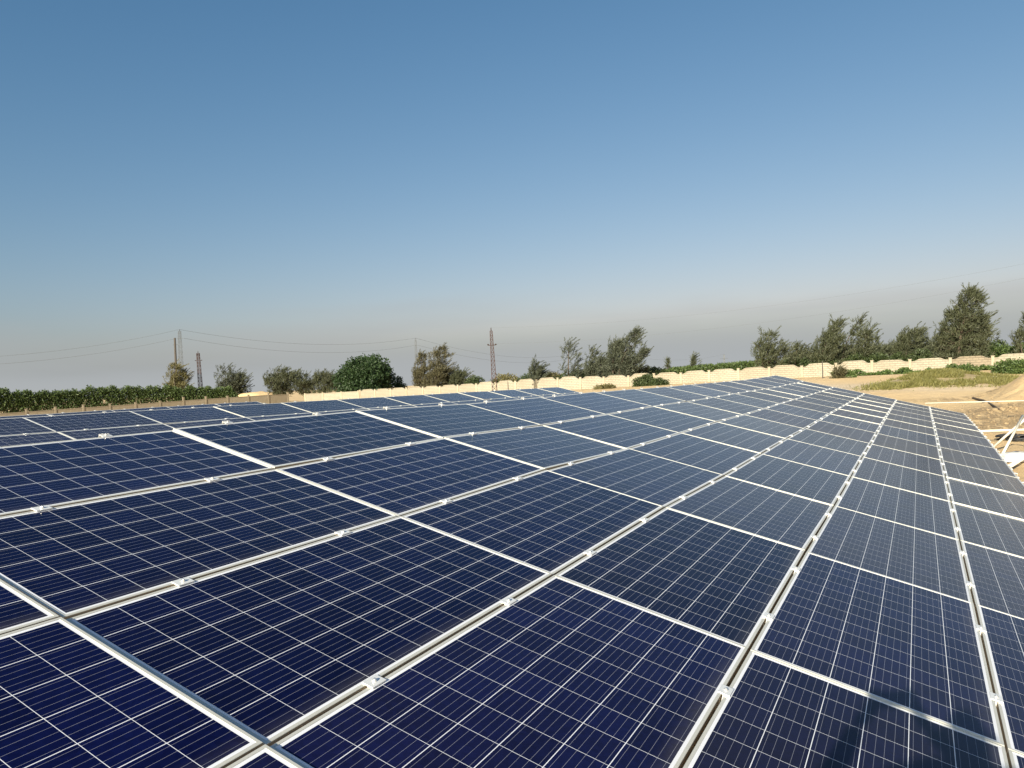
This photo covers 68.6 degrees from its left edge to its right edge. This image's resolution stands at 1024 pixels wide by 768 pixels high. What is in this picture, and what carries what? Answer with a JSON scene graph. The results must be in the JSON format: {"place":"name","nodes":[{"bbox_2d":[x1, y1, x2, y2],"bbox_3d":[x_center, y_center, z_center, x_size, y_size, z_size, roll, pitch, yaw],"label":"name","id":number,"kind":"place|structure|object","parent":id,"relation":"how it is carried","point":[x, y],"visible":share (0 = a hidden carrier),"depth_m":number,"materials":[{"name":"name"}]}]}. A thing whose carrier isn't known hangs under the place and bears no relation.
{"place":"outdoors","nodes":[
{"label":"outdoors","id":0,"kind":"place"},
{"bbox_2d":[238,391,275,396],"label":"earth bank","id":1,"kind":"structure","parent":0,"point":[254,393],"depth_m":120.12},
{"bbox_2d":[214,362,247,395],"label":"casuarina tree","id":2,"kind":"object","parent":1,"relation":"on","point":[224,382],"visible":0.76,"depth_m":121.44,"materials":[{"name":"green plant"}]},
{"bbox_2d":[0,370,1023,767],"bbox_3d":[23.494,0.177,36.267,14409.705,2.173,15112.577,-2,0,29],"label":"ground","id":3,"kind":"structure","parent":0,"point":[978,416],"depth_m":35.15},
{"bbox_2d":[0,382,237,412],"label":"hedge","id":4,"kind":"object","parent":3,"relation":"on","point":[17,401],"visible":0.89,"depth_m":102.64,"materials":[{"name":"green plant"}]},
{"bbox_2d":[0,392,288,416],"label":"boundary wall","id":5,"kind":"structure","parent":3,"relation":"on","point":[269,399],"depth_m":99.65,"materials":[{"name":"beige paint"}]},
{"bbox_2d":[162,359,194,392],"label":"casuarina tree","id":6,"kind":"object","parent":3,"relation":"on","point":[178,378],"visible":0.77,"depth_m":118.02,"materials":[{"name":"green plant"}]},
{"bbox_2d":[261,365,302,396],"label":"casuarina tree","id":7,"kind":"object","parent":3,"relation":"on","point":[279,383],"visible":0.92,"depth_m":115.42,"materials":[{"name":"green plant"}]},
{"bbox_2d":[290,367,317,396],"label":"casuarina tree","id":8,"kind":"object","parent":3,"relation":"on","point":[304,384],"visible":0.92,"depth_m":115.22,"materials":[{"name":"green plant"}]},
{"bbox_2d":[311,368,337,393],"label":"casuarina tree","id":9,"kind":"object","parent":3,"relation":"on","point":[323,381],"visible":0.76,"depth_m":113.79,"materials":[{"name":"green plant"}]},
{"bbox_2d":[304,390,359,400],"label":"boundary wall","id":10,"kind":"structure","parent":3,"relation":"on","point":[331,396],"depth_m":107.47,"materials":[{"name":"concrete"}]},
{"bbox_2d":[330,353,398,391],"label":"broadleaf tree","id":11,"kind":"object","parent":3,"relation":"on","point":[372,371],"visible":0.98,"depth_m":109.47,"materials":[{"name":"green plant"}]},
{"bbox_2d":[410,350,431,387],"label":"casuarina tree","id":12,"kind":"object","parent":3,"relation":"on","point":[417,376],"visible":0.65,"depth_m":109.50,"materials":[{"name":"green plant"}]},
{"bbox_2d":[420,342,457,386],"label":"casuarina tree","id":13,"kind":"object","parent":3,"relation":"on","point":[437,374],"visible":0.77,"depth_m":107.18,"materials":[{"name":"green plant"}]},
{"bbox_2d":[446,364,474,385],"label":"shrub","id":14,"kind":"object","parent":3,"relation":"on","point":[458,377],"visible":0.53,"depth_m":106.91,"materials":[{"name":"green plant"}]},
{"bbox_2d":[527,355,551,380],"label":"casuarina tree","id":15,"kind":"object","parent":3,"relation":"on","point":[537,370],"visible":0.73,"depth_m":95.72,"materials":[{"name":"green plant"}]},
{"bbox_2d":[559,337,584,378],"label":"casuarina tree","id":16,"kind":"object","parent":3,"relation":"on","point":[576,360],"visible":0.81,"depth_m":91.42,"materials":[{"name":"green plant"}]},
{"bbox_2d":[582,344,604,376],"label":"casuarina tree","id":17,"kind":"object","parent":3,"relation":"on","point":[589,369],"visible":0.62,"depth_m":89.36,"materials":[{"name":"green plant"}]},
{"bbox_2d":[593,346,632,376],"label":"casuarina tree","id":18,"kind":"object","parent":3,"relation":"on","point":[600,361],"visible":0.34,"depth_m":87.90,"materials":[{"name":"green plant"}]},
{"bbox_2d":[598,324,654,377],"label":"casuarina tree","id":19,"kind":"object","parent":3,"relation":"on","point":[629,361],"visible":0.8,"depth_m":86.01,"materials":[{"name":"green plant"}]},
{"bbox_2d":[359,353,1023,397],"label":"boundary wall","id":20,"kind":"structure","parent":3,"relation":"on","point":[697,376],"depth_m":75.57,"materials":[{"name":"concrete"}]},
{"bbox_2d":[663,359,772,373],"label":"crop field","id":21,"kind":"structure","parent":3,"relation":"on","point":[741,365],"depth_m":106.30,"materials":[{"name":"green plant"}]},
{"bbox_2d":[750,325,796,367],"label":"casuarina tree","id":22,"kind":"object","parent":3,"relation":"on","point":[768,351],"visible":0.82,"depth_m":79.14,"materials":[{"name":"green plant"}]},
{"bbox_2d":[786,339,812,364],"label":"casuarina tree","id":23,"kind":"object","parent":3,"relation":"on","point":[800,354],"visible":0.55,"depth_m":83.77,"materials":[{"name":"green plant"}]},
{"bbox_2d":[808,314,850,364],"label":"casuarina tree","id":24,"kind":"object","parent":3,"relation":"on","point":[828,346],"visible":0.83,"depth_m":82.13,"materials":[{"name":"green plant"}]},
{"bbox_2d":[837,311,880,363],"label":"casuarina tree","id":25,"kind":"object","parent":3,"relation":"on","point":[856,327],"visible":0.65,"depth_m":83.62,"materials":[{"name":"green plant"}]},
{"bbox_2d":[847,321,883,358],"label":"casuarina tree","id":26,"kind":"object","parent":3,"relation":"on","point":[867,336],"visible":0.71,"depth_m":81.75,"materials":[{"name":"green plant"}]},
{"bbox_2d":[715,424,1019,709],"bbox_3d":[5.363,0.928,13.394,6.044,1.944,29.204,-2,0,29],"label":"panel rack","id":27,"kind":"object","parent":3,"relation":"on","point":[836,502],"visible":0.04,"depth_m":7.32,"materials":[{"name":"metal"}]},
{"bbox_2d":[0,579,58,634],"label":"solar panel","id":28,"kind":"object","parent":27,"relation":"on","point":[19,610],"visible":0.75,"depth_m":2.65,"materials":[{"name":"glass"}]},
{"bbox_2d":[0,617,262,767],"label":"solar panel","id":29,"kind":"object","parent":27,"relation":"on","point":[72,695],"visible":0.91,"depth_m":2.20,"materials":[{"name":"glass"}]},
{"bbox_2d":[0,430,273,516],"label":"solar panel","id":30,"kind":"object","parent":27,"relation":"on","point":[69,472],"visible":0.99,"depth_m":4.33,"materials":[{"name":"glass"}]},
{"bbox_2d":[0,469,397,619],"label":"solar panel","id":31,"kind":"object","parent":27,"relation":"on","point":[65,562],"visible":0.98,"depth_m":3.52,"materials":[{"name":"glass"}]},
{"bbox_2d":[226,744,302,767],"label":"solar panel","id":32,"kind":"object","parent":27,"relation":"on","point":[265,756],"visible":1,"depth_m":2.11,"materials":[{"name":"glass"}]},
{"bbox_2d":[173,411,439,468],"bbox_3d":[-1.532,0.402,5.968,1.062,0.059,1.956,14,9,27],"label":"solar panel","id":33,"kind":"object","parent":27,"relation":"on","point":[276,443],"visible":0.97,"depth_m":5.74,"materials":[{"name":"glass"}]},
{"bbox_2d":[66,516,551,746],"bbox_3d":[-0.703,0.922,3.302,1.033,0.056,1.956,14,9,27],"label":"solar panel","id":34,"kind":"object","parent":27,"relation":"on","point":[269,651],"visible":0.95,"depth_m":2.96,"materials":[{"name":"glass"}]},
{"bbox_2d":[276,438,544,515],"bbox_3d":[-0.644,0.629,5.493,1.033,0.056,1.956,14,9,27],"label":"solar panel","id":35,"kind":"object","parent":27,"relation":"on","point":[410,477],"visible":0.97,"depth_m":5.28,"materials":[{"name":"glass"}]},
{"bbox_2d":[355,403,540,437],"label":"solar panel","id":36,"kind":"object","parent":27,"relation":"on","point":[441,420],"visible":0.98,"depth_m":7.52,"materials":[{"name":"glass"}]},
{"bbox_2d":[270,575,747,767],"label":"solar panel","id":37,"kind":"object","parent":27,"relation":"on","point":[553,671],"visible":0.99,"depth_m":2.73,"materials":[{"name":"glass"}]},
{"bbox_2d":[402,470,663,575],"bbox_3d":[0.231,0.855,5.024,1.033,0.056,1.956,14,9,27],"label":"solar panel","id":38,"kind":"object","parent":27,"relation":"on","point":[552,523],"visible":0.98,"depth_m":4.80,"materials":[{"name":"glass"}]},
{"bbox_2d":[444,425,624,469],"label":"solar panel","id":39,"kind":"object","parent":27,"relation":"on","point":[546,447],"visible":0.95,"depth_m":7.03,"materials":[{"name":"glass"}]},
{"bbox_2d":[469,397,604,425],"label":"solar panel","id":40,"kind":"object","parent":27,"relation":"on","point":[541,410],"visible":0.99,"depth_m":9.29,"materials":[{"name":"glass"}]},
{"bbox_2d":[542,392,651,413],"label":"solar panel","id":41,"kind":"object","parent":27,"relation":"on","point":[600,402],"visible":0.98,"depth_m":11.04,"materials":[{"name":"glass"}]},
{"bbox_2d":[543,414,678,448],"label":"solar panel","id":42,"kind":"object","parent":27,"relation":"on","point":[616,431],"visible":0.97,"depth_m":8.79,"materials":[{"name":"glass"}]},
{"bbox_2d":[549,448,723,507],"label":"solar panel","id":43,"kind":"object","parent":27,"relation":"on","point":[664,482],"visible":0.96,"depth_m":6.59,"materials":[{"name":"glass"}]},
{"bbox_2d":[597,389,686,405],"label":"solar panel","id":44,"kind":"object","parent":27,"relation":"on","point":[644,397],"visible":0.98,"depth_m":12.81,"materials":[{"name":"glass"}]},
{"bbox_2d":[609,406,715,432],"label":"solar panel","id":45,"kind":"object","parent":27,"relation":"on","point":[667,419],"visible":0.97,"depth_m":10.56,"materials":[{"name":"glass"}]},
{"bbox_2d":[637,387,711,401],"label":"solar panel","id":46,"kind":"object","parent":27,"relation":"on","point":[677,394],"visible":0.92,"depth_m":14.53,"materials":[{"name":"glass"}]},
{"bbox_2d":[555,508,804,655],"bbox_3d":[1.106,1.080,4.556,1.033,0.056,1.956,14,9,27],"label":"solar panel","id":47,"kind":"object","parent":27,"relation":"on","point":[721,581],"visible":1,"depth_m":4.31,"materials":[{"name":"glass"}]},
{"bbox_2d":[630,433,760,475],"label":"solar panel","id":48,"kind":"object","parent":27,"relation":"on","point":[712,456],"visible":0.98,"depth_m":8.35,"materials":[{"name":"glass"}]},
{"bbox_2d":[654,402,742,421],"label":"solar panel","id":49,"kind":"object","parent":27,"relation":"on","point":[704,412],"visible":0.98,"depth_m":12.28,"materials":[{"name":"glass"}]},
{"bbox_2d":[669,384,732,396],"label":"solar panel","id":50,"kind":"object","parent":27,"relation":"on","point":[701,390],"visible":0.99,"depth_m":16.24,"materials":[{"name":"glass"}]},
{"bbox_2d":[691,382,748,393],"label":"solar panel","id":51,"kind":"object","parent":27,"relation":"on","point":[724,388],"visible":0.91,"depth_m":17.95,"materials":[{"name":"glass"}]},
{"bbox_2d":[688,397,763,414],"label":"solar panel","id":52,"kind":"object","parent":27,"relation":"on","point":[730,406],"visible":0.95,"depth_m":14.02,"materials":[{"name":"glass"}]},
{"bbox_2d":[681,422,785,453],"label":"solar panel","id":53,"kind":"object","parent":27,"relation":"on","point":[743,438],"visible":0.97,"depth_m":10.07,"materials":[{"name":"glass"}]},
{"bbox_2d":[715,394,779,407],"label":"solar panel","id":54,"kind":"object","parent":27,"relation":"on","point":[751,401],"visible":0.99,"depth_m":15.78,"materials":[{"name":"glass"}]},
{"bbox_2d":[666,476,832,553],"bbox_3d":[2.040,1.030,6.278,1.033,0.057,1.956,14,7,28],"label":"solar panel","id":55,"kind":"object","parent":27,"relation":"on","point":[774,515],"visible":0.98,"depth_m":6.09,"materials":[{"name":"glass"}]},
{"bbox_2d":[718,415,803,438],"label":"solar panel","id":56,"kind":"object","parent":27,"relation":"on","point":[778,429],"visible":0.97,"depth_m":11.81,"materials":[{"name":"glass"}]},
{"bbox_2d":[737,391,792,402],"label":"solar panel","id":57,"kind":"object","parent":27,"relation":"on","point":[767,397],"visible":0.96,"depth_m":17.53,"materials":[{"name":"glass"}]},
{"bbox_2d":[745,408,817,428],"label":"solar panel","id":58,"kind":"object","parent":27,"relation":"on","point":[786,418],"visible":0.94,"depth_m":13.56,"materials":[{"name":"glass"}]},
{"bbox_2d":[725,454,850,507],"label":"solar panel","id":59,"kind":"object","parent":27,"relation":"on","point":[804,480],"visible":0.96,"depth_m":7.84,"materials":[{"name":"glass"}]},
{"bbox_2d":[765,403,828,419],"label":"solar panel","id":60,"kind":"object","parent":27,"relation":"on","point":[800,411],"visible":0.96,"depth_m":15.32,"materials":[{"name":"glass"}]},
{"bbox_2d":[782,400,837,413],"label":"solar panel","id":61,"kind":"object","parent":27,"relation":"on","point":[813,406],"visible":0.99,"depth_m":17.07,"materials":[{"name":"glass"}]},
{"bbox_2d":[762,439,861,477],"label":"solar panel","id":62,"kind":"object","parent":27,"relation":"on","point":[836,461],"visible":0.99,"depth_m":9.60,"materials":[{"name":"glass"}]},
{"bbox_2d":[787,428,869,456],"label":"solar panel","id":63,"kind":"object","parent":27,"relation":"on","point":[835,442],"visible":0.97,"depth_m":11.37,"materials":[{"name":"glass"}]},
{"bbox_2d":[806,420,875,443],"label":"solar panel","id":64,"kind":"object","parent":27,"relation":"on","point":[844,431],"visible":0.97,"depth_m":13.13,"materials":[{"name":"glass"}]},
{"bbox_2d":[683,650,1008,767],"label":"solar panel","id":65,"kind":"object","parent":27,"relation":"on","point":[770,713],"visible":1,"depth_m":2.88,"materials":[{"name":"glass"}]},
{"bbox_2d":[820,414,880,433],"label":"solar panel","id":66,"kind":"object","parent":27,"relation":"on","point":[854,423],"visible":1,"depth_m":14.84,"materials":[{"name":"glass"}]},
{"bbox_2d":[830,409,884,424],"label":"solar panel","id":67,"kind":"object","parent":27,"relation":"on","point":[859,416],"visible":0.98,"depth_m":16.51,"materials":[{"name":"glass"}]},
{"bbox_2d":[839,405,887,417],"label":"solar panel","id":68,"kind":"object","parent":27,"relation":"on","point":[864,411],"visible":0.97,"depth_m":18.24,"materials":[{"name":"glass"}]},
{"bbox_2d":[751,552,1004,746],"bbox_3d":[1.981,1.306,4.087,1.033,0.056,1.956,14,9,27],"label":"solar panel","id":69,"kind":"object","parent":27,"relation":"on","point":[911,647],"visible":0.98,"depth_m":3.81,"materials":[{"name":"glass"}]},
{"bbox_2d":[807,505,972,602],"bbox_3d":[2.915,1.254,5.810,1.033,0.058,1.956,14,8,27],"label":"solar panel","id":70,"kind":"object","parent":27,"relation":"on","point":[913,555],"visible":0.99,"depth_m":5.62,"materials":[{"name":"glass"}]},
{"bbox_2d":[835,477,958,539],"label":"solar panel","id":71,"kind":"object","parent":27,"relation":"on","point":[915,510],"visible":0.98,"depth_m":7.38,"materials":[{"name":"glass"}]},
{"bbox_2d":[852,457,950,501],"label":"solar panel","id":72,"kind":"object","parent":27,"relation":"on","point":[905,478],"visible":1,"depth_m":9.12,"materials":[{"name":"glass"}]},
{"bbox_2d":[863,444,944,475],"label":"solar panel","id":73,"kind":"object","parent":27,"relation":"on","point":[907,459],"visible":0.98,"depth_m":10.88,"materials":[{"name":"glass"}]},
{"bbox_2d":[871,433,940,459],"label":"solar panel","id":74,"kind":"object","parent":27,"relation":"on","point":[914,447],"visible":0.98,"depth_m":12.61,"materials":[{"name":"glass"}]},
{"bbox_2d":[877,425,937,446],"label":"solar panel","id":75,"kind":"object","parent":27,"relation":"on","point":[924,438],"visible":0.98,"depth_m":14.37,"materials":[{"name":"glass"}]},
{"bbox_2d":[881,418,935,435],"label":"solar panel","id":76,"kind":"object","parent":27,"relation":"on","point":[910,426],"visible":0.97,"depth_m":16.09,"materials":[{"name":"glass"}]},
{"bbox_2d":[885,413,933,427],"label":"solar panel","id":77,"kind":"object","parent":27,"relation":"on","point":[910,420],"visible":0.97,"depth_m":17.77,"materials":[{"name":"glass"}]},
{"bbox_2d":[933,422,986,438],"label":"solar panel","id":78,"kind":"object","parent":27,"relation":"on","point":[958,430],"visible":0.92,"depth_m":17.35,"materials":[{"name":"glass"}]},
{"bbox_2d":[934,428,995,448],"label":"solar panel","id":79,"kind":"object","parent":27,"relation":"on","point":[963,437],"visible":0.88,"depth_m":15.66,"materials":[{"name":"glass"}]},
{"bbox_2d":[937,436,1004,460],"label":"solar panel","id":80,"kind":"object","parent":27,"relation":"on","point":[972,448],"visible":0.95,"depth_m":13.91,"materials":[{"name":"glass"}]},
{"bbox_2d":[938,447,1017,477],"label":"solar panel","id":81,"kind":"object","parent":27,"relation":"on","point":[976,461],"visible":0.97,"depth_m":12.15,"materials":[{"name":"glass"}]},
{"bbox_2d":[941,460,1023,495],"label":"solar panel","id":82,"kind":"object","parent":27,"relation":"on","point":[998,481],"visible":0.96,"depth_m":10.42,"materials":[{"name":"glass"}]},
{"bbox_2d":[945,477,1023,519],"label":"solar panel","id":83,"kind":"object","parent":27,"relation":"on","point":[997,501],"visible":0.94,"depth_m":8.74,"materials":[{"name":"glass"}]},
{"bbox_2d":[950,502,1023,557],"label":"solar panel","id":84,"kind":"object","parent":27,"relation":"on","point":[994,531],"visible":0.97,"depth_m":7.08,"materials":[{"name":"glass"}]},
{"bbox_2d":[959,541,1023,618],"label":"solar panel","id":85,"kind":"object","parent":27,"relation":"on","point":[995,581],"visible":0.94,"depth_m":5.42,"materials":[{"name":"glass"}]},
{"bbox_2d":[975,604,1023,754],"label":"solar panel","id":86,"kind":"object","parent":27,"relation":"on","point":[1002,635],"visible":0.94,"depth_m":3.81,"materials":[{"name":"glass"}]},
{"bbox_2d":[1007,749,1023,767],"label":"solar panel","id":87,"kind":"object","parent":27,"relation":"on","point":[1015,759],"visible":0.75,"depth_m":2.91,"materials":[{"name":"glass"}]},
{"bbox_2d":[889,321,929,360],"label":"casuarina tree","id":88,"kind":"object","parent":3,"relation":"on","point":[908,338],"visible":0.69,"depth_m":79.85,"materials":[{"name":"green plant"}]},
{"bbox_2d":[831,364,993,375],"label":"creepers","id":89,"kind":"object","parent":3,"relation":"on","point":[901,370],"visible":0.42,"depth_m":60.41,"materials":[{"name":"green plant"}]},
{"bbox_2d":[929,306,960,358],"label":"casuarina tree","id":90,"kind":"object","parent":3,"relation":"on","point":[940,335],"visible":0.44,"depth_m":75.70,"materials":[{"name":"green plant"}]},
{"bbox_2d":[931,282,1000,359],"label":"casuarina tree","id":91,"kind":"object","parent":3,"relation":"on","point":[972,332],"visible":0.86,"depth_m":73.48,"materials":[{"name":"green plant"}]},
{"bbox_2d":[991,357,1023,373],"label":"bush","id":92,"kind":"object","parent":3,"relation":"on","point":[1008,366],"visible":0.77,"depth_m":49.44,"materials":[{"name":"green plant"}]},
{"bbox_2d":[1008,311,1023,353],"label":"casuarina tree","id":93,"kind":"object","parent":3,"relation":"on","point":[1019,336],"visible":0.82,"depth_m":71.95,"materials":[{"name":"green plant"}]},
{"bbox_3d":[-2.342,1.259,20.713,3.048,1.911,23.324,-2,0,29],"label":"panel rack","id":94,"kind":"object","parent":3,"relation":"on","visible":0},
{"bbox_2d":[0,417,56,435],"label":"solar panel","id":95,"kind":"object","parent":94,"relation":"on","point":[16,426],"visible":0.95,"depth_m":12.24,"materials":[{"name":"glass"}]},
{"bbox_2d":[0,432,74,446],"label":"solar panel","id":96,"kind":"object","parent":94,"relation":"on","point":[22,439],"visible":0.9,"depth_m":11.73,"materials":[{"name":"glass"}]},
{"bbox_2d":[24,411,162,431],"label":"solar panel","id":97,"kind":"object","parent":94,"relation":"on","point":[74,422],"visible":0.98,"depth_m":13.35,"materials":[{"name":"glass"}]},
{"bbox_2d":[59,424,172,438],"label":"solar panel","id":98,"kind":"object","parent":94,"relation":"on","point":[87,433],"visible":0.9,"depth_m":12.99,"materials":[{"name":"glass"}]},
{"bbox_2d":[131,407,242,423],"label":"solar panel","id":99,"kind":"object","parent":94,"relation":"on","point":[180,415],"visible":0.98,"depth_m":15.06,"materials":[{"name":"glass"}]},
{"bbox_2d":[165,417,254,427],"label":"solar panel","id":100,"kind":"object","parent":94,"relation":"on","point":[195,423],"visible":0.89,"depth_m":14.71,"materials":[{"name":"glass"}]},
{"bbox_2d":[213,403,310,416],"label":"solar panel","id":101,"kind":"object","parent":94,"relation":"on","point":[258,410],"visible":0.98,"depth_m":16.78,"materials":[{"name":"glass"}]},
{"bbox_2d":[283,400,364,412],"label":"solar panel","id":102,"kind":"object","parent":94,"relation":"on","point":[322,406],"visible":0.98,"depth_m":18.52,"materials":[{"name":"glass"}]},
{"bbox_2d":[337,397,409,407],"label":"solar panel","id":103,"kind":"object","parent":94,"relation":"on","point":[374,402],"visible":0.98,"depth_m":20.27,"materials":[{"name":"glass"}]},
{"bbox_2d":[386,395,447,404],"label":"solar panel","id":104,"kind":"object","parent":94,"relation":"on","point":[416,399],"visible":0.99,"depth_m":21.96,"materials":[{"name":"glass"}]},
{"bbox_2d":[426,393,482,401],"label":"solar panel","id":105,"kind":"object","parent":94,"relation":"on","point":[453,397],"visible":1,"depth_m":23.68,"materials":[{"name":"glass"}]},
{"bbox_2d":[0,0,1023,396],"label":"sky","id":106,"kind":"structure","parent":0,"point":[307,174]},
{"bbox_2d":[850,367,1023,390],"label":"dry grass","id":107,"kind":"structure","parent":0,"point":[927,378],"depth_m":43.99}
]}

